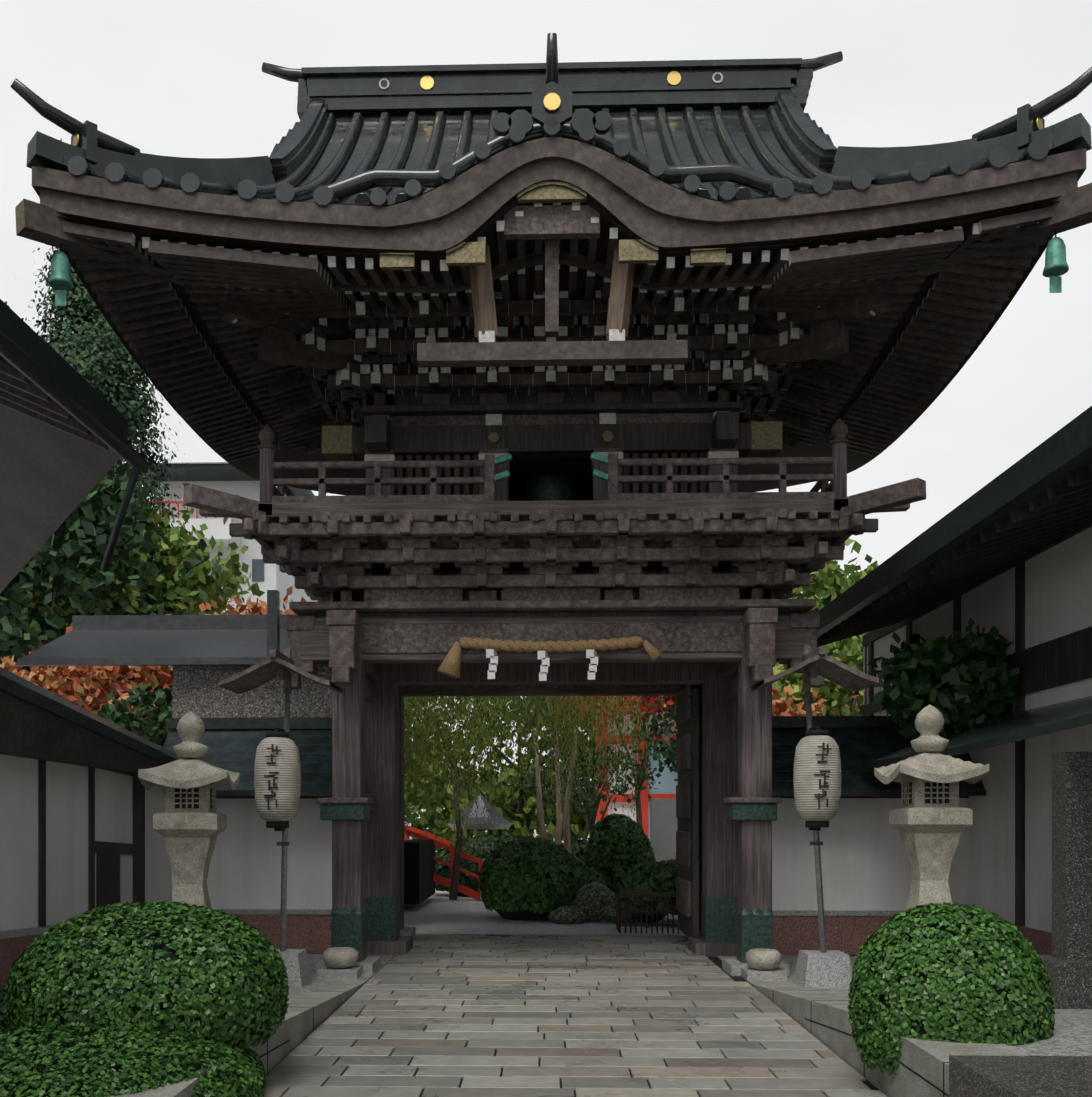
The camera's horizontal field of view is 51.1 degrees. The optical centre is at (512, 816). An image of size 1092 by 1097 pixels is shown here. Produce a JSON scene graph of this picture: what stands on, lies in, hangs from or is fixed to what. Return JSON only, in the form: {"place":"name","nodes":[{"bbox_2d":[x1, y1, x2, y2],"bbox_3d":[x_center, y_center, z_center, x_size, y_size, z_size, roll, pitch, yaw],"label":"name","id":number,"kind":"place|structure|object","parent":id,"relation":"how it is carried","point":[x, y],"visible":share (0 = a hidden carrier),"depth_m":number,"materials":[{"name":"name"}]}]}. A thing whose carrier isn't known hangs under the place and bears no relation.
{"place":"outdoors","nodes":[
{"label":"outdoors","id":0,"kind":"place"},
{"bbox_2d":[0,754,171,992],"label":"wall","id":1,"kind":"structure","parent":0,"point":[75,840],"depth_m":10.68,"materials":[{"name":"white paint"}]},
{"bbox_2d":[0,667,180,773],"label":"roof wall","id":2,"kind":"structure","parent":1,"relation":"on","point":[38,722],"depth_m":9.75,"materials":[{"name":"black wood"}]},
{"bbox_2d":[0,299,148,592],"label":"roof","id":3,"kind":"structure","parent":2,"relation":"on","point":[65,446],"depth_m":11.36,"materials":[{"name":"grey wood"}]},
{"bbox_2d":[17,590,331,717],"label":"background building","id":4,"kind":"structure","parent":0,"point":[202,655],"depth_m":16.96,"materials":[{"name":"stone"}]},
{"bbox_2d":[147,462,317,614],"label":"white building","id":5,"kind":"structure","parent":0,"point":[226,477],"depth_m":56.60,"materials":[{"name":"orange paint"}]},
{"bbox_2d":[0,0,1091,817],"label":"sky","id":6,"kind":"structure","parent":0,"point":[173,78],"materials":[{"name":"white"}]},
{"bbox_2d":[264,934,886,1096],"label":"paving","id":7,"kind":"structure","parent":0,"point":[543,1015],"depth_m":8.72,"materials":[{"name":"grey stone"}]},
{"bbox_2d":[307,818,857,955],"bbox_3d":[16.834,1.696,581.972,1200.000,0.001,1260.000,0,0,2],"label":"ground","id":8,"kind":"structure","parent":0,"point":[439,912],"depth_m":18.02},
{"bbox_2d":[0,625,172,741],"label":"maple","id":9,"kind":"object","parent":8,"relation":"on","point":[79,682],"visible":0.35,"depth_m":22.83,"materials":[{"name":"orange plant"}]},
{"bbox_2d":[0,465,206,704],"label":"tree","id":10,"kind":"object","parent":8,"relation":"on","point":[91,517],"visible":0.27,"depth_m":26.06,"materials":[{"name":"green plant"}]},
{"bbox_2d":[22,139,188,588],"bbox_3d":[-13.540,-9.843,36.414,9.339,23.018,8.683,0,0,2],"label":"cedar","id":11,"kind":"object","parent":8,"relation":"on","point":[92,350],"visible":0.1,"depth_m":35.66,"materials":[{"name":"green plant"}]},
{"bbox_2d":[73,676,172,746],"bbox_3d":[-6.474,-0.497,21.432,3.068,4.334,3.036,0,0,33],"label":"bush","id":12,"kind":"object","parent":8,"relation":"on","point":[149,728],"visible":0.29,"depth_m":20.73,"materials":[{"name":"green plant"}]},
{"bbox_2d":[0,483,264,640],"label":"tree","id":13,"kind":"object","parent":8,"relation":"on","point":[205,585],"visible":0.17,"depth_m":28.67,"materials":[{"name":"green plant"}]},
{"bbox_2d":[96,613,245,689],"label":"maple","id":14,"kind":"object","parent":8,"relation":"on","point":[168,667],"depth_m":23.76,"materials":[{"name":"orange plant"}]},
{"bbox_2d":[166,586,306,614],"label":"maple","id":15,"kind":"object","parent":8,"relation":"on","point":[256,608],"visible":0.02,"depth_m":25.65,"materials":[{"name":"orange plant"}]},
{"bbox_2d":[285,590,415,729],"bbox_3d":[-3.243,-3.308,33.609,6.541,9.958,7.307,0,0,43],"label":"maple","id":16,"kind":"object","parent":8,"relation":"on","point":[307,593],"depth_m":32.59,"materials":[{"name":"green plant"}]},
{"bbox_2d":[404,698,509,899],"bbox_3d":[-1.184,-0.361,22.477,2.356,4.072,1.955,0,0,2],"label":"willow","id":17,"kind":"object","parent":8,"relation":"on","point":[453,895],"visible":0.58,"depth_m":22.62,"materials":[{"name":"green plant"}]},
{"bbox_2d":[404,696,595,851],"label":"tree","id":18,"kind":"object","parent":8,"relation":"on","point":[527,825],"visible":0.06,"depth_m":41.06,"materials":[{"name":"green plant"}]},
{"bbox_2d":[435,833,587,896],"bbox_3d":[0.453,1.115,23.759,4.645,1.496,2.152,0,0,32],"label":"hedge","id":19,"kind":"object","parent":8,"relation":"on","point":[477,850],"visible":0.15,"depth_m":23.76,"materials":[{"name":"plant"}]},
{"bbox_2d":[404,696,649,853],"bbox_3d":[-0.252,-0.963,20.833,5.452,5.272,3.252,0,0,2],"label":"willow","id":20,"kind":"object","parent":8,"relation":"on","point":[563,818],"visible":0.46,"depth_m":20.51,"materials":[{"name":"green plant"}]},
{"bbox_2d":[478,836,605,920],"bbox_3d":[0.505,1.074,18.906,2.163,1.480,1.650,0,0,2],"label":"bush","id":21,"kind":"object","parent":8,"relation":"on","point":[523,878],"visible":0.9,"depth_m":18.35,"materials":[{"name":"green plant"}]},
{"bbox_2d":[163,716,985,954],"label":"perpendicular walls","id":22,"kind":"structure","parent":8,"relation":"on","point":[866,877],"depth_m":13.75,"materials":[{"name":"white paint"}]},
{"bbox_2d":[510,732,666,839],"bbox_3d":[1.720,-0.049,24.398,2.981,3.477,2.667,0,0,41],"label":"tree","id":23,"kind":"object","parent":8,"relation":"on","point":[594,796],"visible":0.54,"depth_m":24.09,"materials":[{"name":"green plant"}]},
{"bbox_2d":[102,954,1091,1096],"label":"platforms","id":24,"kind":"object","parent":8,"relation":"on","point":[822,1015],"visible":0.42,"depth_m":7.61,"materials":[{"name":"stone"}]},
{"bbox_2d":[0,986,8,1028],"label":"bush","id":25,"kind":"object","parent":24,"relation":"on","point":[4,1021],"visible":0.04,"depth_m":7.21,"materials":[{"name":"green plant"}]},
{"bbox_2d":[0,900,288,1096],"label":"bush","id":26,"kind":"object","parent":24,"relation":"on","point":[129,997],"visible":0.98,"depth_m":6.32,"materials":[{"name":"green plant"}]},
{"bbox_2d":[138,712,239,910],"bbox_3d":[-2.763,0.328,9.799,0.756,2.453,0.756,0,0,-5],"label":"lantern","id":27,"kind":"object","parent":24,"relation":"on","point":[190,824],"visible":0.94,"depth_m":9.63,"materials":[{"name":"stone"}]},
{"bbox_2d":[218,648,342,986],"bbox_3d":[-2.199,0.009,10.944,1.040,3.280,0.860,0,0,2],"label":"lantern post","id":28,"kind":"object","parent":24,"relation":"on","point":[277,778],"visible":1,"depth_m":10.77,"materials":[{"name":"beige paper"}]},
{"bbox_2d":[316,752,1091,1096],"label":"stone blocks","id":29,"kind":"object","parent":24,"relation":"on","point":[360,940],"visible":0.92,"depth_m":8.22,"materials":[{"name":"grey stone"}]},
{"bbox_2d":[281,599,823,937],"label":"gate","id":30,"kind":"structure","parent":29,"relation":"on","point":[712,663],"depth_m":12.12,"materials":[{"name":"brown wood"}]},
{"bbox_2d":[437,636,661,680],"bbox_3d":[0.389,-1.655,12.009,2.368,0.472,0.260,0,0,2],"label":"sacred rope","id":31,"kind":"object","parent":30,"relation":"attached to","point":[450,665],"visible":1,"depth_m":11.97,"materials":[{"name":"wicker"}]},
{"bbox_2d":[229,505,877,601],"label":"brackets","id":32,"kind":"object","parent":30,"relation":"on","point":[629,556],"visible":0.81,"depth_m":11.67,"materials":[{"name":"brown wood"}]},
{"bbox_2d":[183,418,925,523],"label":"balcony","id":33,"kind":"structure","parent":32,"relation":"on","point":[831,499],"depth_m":11.39,"materials":[{"name":"brown wood"}]},
{"bbox_2d":[322,401,781,500],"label":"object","id":34,"kind":"object","parent":33,"relation":"on","point":[550,448],"visible":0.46,"depth_m":12.41,"materials":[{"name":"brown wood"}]},
{"bbox_2d":[218,286,890,453],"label":"brackets","id":35,"kind":"object","parent":34,"relation":"on","point":[736,353],"visible":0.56,"depth_m":12.07,"materials":[{"name":"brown wood"}]},
{"bbox_2d":[15,137,1091,495],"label":"eaves","id":36,"kind":"object","parent":35,"relation":"on","point":[947,263],"visible":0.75,"depth_m":10.14,"materials":[{"name":"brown wood"}]},
{"bbox_2d":[10,33,1091,206],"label":"roof","id":37,"kind":"structure","parent":36,"relation":"on","point":[714,130],"depth_m":12.28,"materials":[{"name":"tile"}]},
{"bbox_2d":[750,646,878,987],"bbox_3d":[2.829,0.002,10.799,1.040,3.280,0.860,0,0,2],"label":"lantern post","id":38,"kind":"object","parent":24,"relation":"on","point":[817,777],"visible":1,"depth_m":10.65,"materials":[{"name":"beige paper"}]},
{"bbox_2d":[874,705,988,913],"bbox_3d":[3.515,0.286,9.618,0.756,2.453,0.756,0,0,2],"label":"lantern","id":39,"kind":"object","parent":24,"relation":"on","point":[930,819],"visible":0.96,"depth_m":9.46,"materials":[{"name":"stone"}]},
{"bbox_2d":[847,902,1055,1074],"bbox_3d":[2.615,1.123,6.842,1.185,1.219,1.175,0,0,2],"label":"bush","id":40,"kind":"object","parent":24,"relation":"on","point":[955,972],"visible":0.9,"depth_m":6.47,"materials":[{"name":"green plant"}]},
{"bbox_2d":[553,696,675,828],"bbox_3d":[2.236,-1.117,23.797,3.665,5.577,3.575,0,0,2],"label":"red maple","id":41,"kind":"object","parent":8,"relation":"on","point":[650,700],"visible":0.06,"depth_m":24.01,"materials":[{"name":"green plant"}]},
{"bbox_2d":[584,813,677,923],"bbox_3d":[2.320,0.823,18.778,1.793,1.761,3.066,0,0,-13],"label":"bush","id":42,"kind":"object","parent":8,"relation":"on","point":[619,856],"visible":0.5,"depth_m":19.21,"materials":[{"name":"green plant"}]},
{"bbox_2d":[404,671,862,933],"bbox_3d":[3.838,-2.214,29.839,11.804,8.240,27.508,0,0,18],"label":"garden","id":43,"kind":"object","parent":8,"relation":"on","point":[594,902],"visible":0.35,"depth_m":21.65,"materials":[{"name":"leaf"},{"name":"bark"},{"name":"gravel"}]},
{"bbox_2d":[616,695,774,780],"bbox_3d":[3.545,-0.853,22.175,3.094,5.069,2.712,0,0,38],"label":"tree","id":44,"kind":"object","parent":8,"relation":"on","point":[669,754],"visible":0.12,"depth_m":22.08,"materials":[{"name":"green plant"}]},
{"bbox_2d":[670,683,824,715],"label":"tree","id":45,"kind":"object","parent":8,"relation":"on","point":[781,705],"visible":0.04,"depth_m":23.47,"materials":[{"name":"orange plant"}]},
{"bbox_2d":[662,662,858,716],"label":"tree","id":46,"kind":"object","parent":8,"relation":"on","point":[782,682],"visible":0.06,"depth_m":24.70,"materials":[{"name":"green plant"}]},
{"bbox_2d":[777,634,862,715],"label":"tree","id":47,"kind":"object","parent":8,"relation":"on","point":[848,651],"visible":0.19,"depth_m":24.35,"materials":[{"name":"green plant"}]},
{"bbox_2d":[783,538,878,701],"bbox_3d":[6.791,-2.876,29.013,6.159,9.110,5.792,0,0,42],"label":"tree","id":48,"kind":"object","parent":8,"relation":"on","point":[830,581],"depth_m":27.43,"materials":[{"name":"green plant"}]},
{"bbox_2d":[779,406,1091,954],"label":"building","id":49,"kind":"structure","parent":8,"relation":"on","point":[1007,553],"depth_m":11.64,"materials":[{"name":"paint"}]},
{"bbox_2d":[854,618,1022,738],"bbox_3d":[4.772,-1.003,12.525,1.885,2.369,1.570,0,0,2],"label":"camellia","id":50,"kind":"object","parent":8,"relation":"on","point":[918,676],"visible":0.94,"depth_m":12.20,"materials":[{"name":"green plant"}]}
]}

